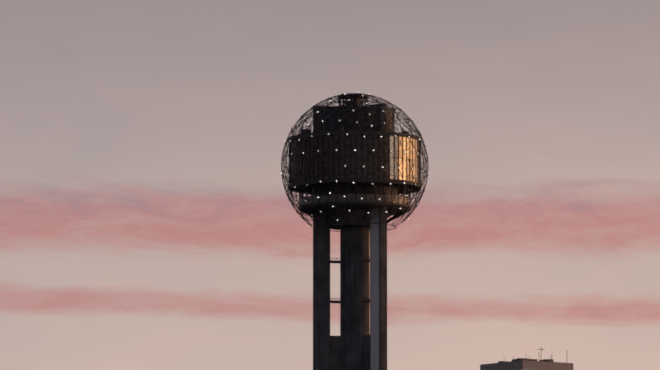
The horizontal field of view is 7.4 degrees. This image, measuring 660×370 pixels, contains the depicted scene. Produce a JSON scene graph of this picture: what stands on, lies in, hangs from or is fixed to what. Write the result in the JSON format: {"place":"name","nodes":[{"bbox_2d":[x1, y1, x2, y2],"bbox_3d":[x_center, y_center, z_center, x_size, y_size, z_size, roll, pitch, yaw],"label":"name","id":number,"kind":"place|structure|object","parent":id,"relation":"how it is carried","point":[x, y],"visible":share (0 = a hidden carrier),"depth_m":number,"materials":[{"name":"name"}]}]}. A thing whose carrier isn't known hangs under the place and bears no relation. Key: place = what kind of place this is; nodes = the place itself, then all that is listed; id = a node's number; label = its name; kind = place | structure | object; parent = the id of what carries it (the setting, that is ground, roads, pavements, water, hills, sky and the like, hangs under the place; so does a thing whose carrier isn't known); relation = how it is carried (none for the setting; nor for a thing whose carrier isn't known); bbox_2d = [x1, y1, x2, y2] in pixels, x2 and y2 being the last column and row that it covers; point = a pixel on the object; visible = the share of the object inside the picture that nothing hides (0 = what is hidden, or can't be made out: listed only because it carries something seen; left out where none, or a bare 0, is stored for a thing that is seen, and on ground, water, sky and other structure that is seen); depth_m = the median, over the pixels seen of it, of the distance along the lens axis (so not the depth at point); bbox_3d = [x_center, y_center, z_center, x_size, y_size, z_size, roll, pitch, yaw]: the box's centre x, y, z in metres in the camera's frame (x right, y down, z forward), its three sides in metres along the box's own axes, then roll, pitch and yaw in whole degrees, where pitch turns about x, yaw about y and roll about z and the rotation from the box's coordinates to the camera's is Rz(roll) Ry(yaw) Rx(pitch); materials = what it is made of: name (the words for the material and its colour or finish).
{"place":"outdoors","nodes":[
{"label":"outdoors","id":0,"kind":"place"},
{"bbox_2d":[0,0,659,369],"label":"sky","id":1,"kind":"structure","parent":0,"point":[148,221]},
{"label":"ground","id":2,"kind":"structure","parent":0,"visible":0},
{"bbox_2d":[313,103,386,369],"bbox_3d":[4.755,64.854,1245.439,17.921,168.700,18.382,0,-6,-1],"label":"reunion tower shafts","id":3,"kind":"object","parent":2,"relation":"on","point":[359,342],"visible":0.71,"depth_m":1245.20,"materials":[{"name":"grey concrete"}]},
{"bbox_2d":[288,94,421,222],"bbox_3d":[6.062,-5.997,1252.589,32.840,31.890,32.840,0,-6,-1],"label":"observation deck","id":4,"kind":"structure","parent":3,"relation":"on","point":[354,157],"depth_m":1240.95,"materials":[{"name":"black glass"}]},
{"bbox_2d":[281,93,427,231],"bbox_3d":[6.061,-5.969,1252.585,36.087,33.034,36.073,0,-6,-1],"label":"geodesic sphere frame","id":5,"kind":"object","parent":4,"relation":"attached to","point":[414,129],"visible":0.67,"depth_m":1242.06,"materials":[{"name":"grey metal"}]},
{"bbox_2d":[281,92,428,224],"bbox_3d":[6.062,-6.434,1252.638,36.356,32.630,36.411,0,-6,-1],"label":"lights","id":6,"kind":"object","parent":5,"relation":"attached to","point":[363,166],"visible":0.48,"depth_m":1244.60,"materials":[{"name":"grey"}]},
{"bbox_2d":[480,349,572,369],"bbox_3d":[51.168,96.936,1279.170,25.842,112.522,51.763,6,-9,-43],"label":"building","id":7,"kind":"structure","parent":2,"relation":"on","point":[528,364],"depth_m":1275.10,"materials":[{"name":"grey"}]}
]}

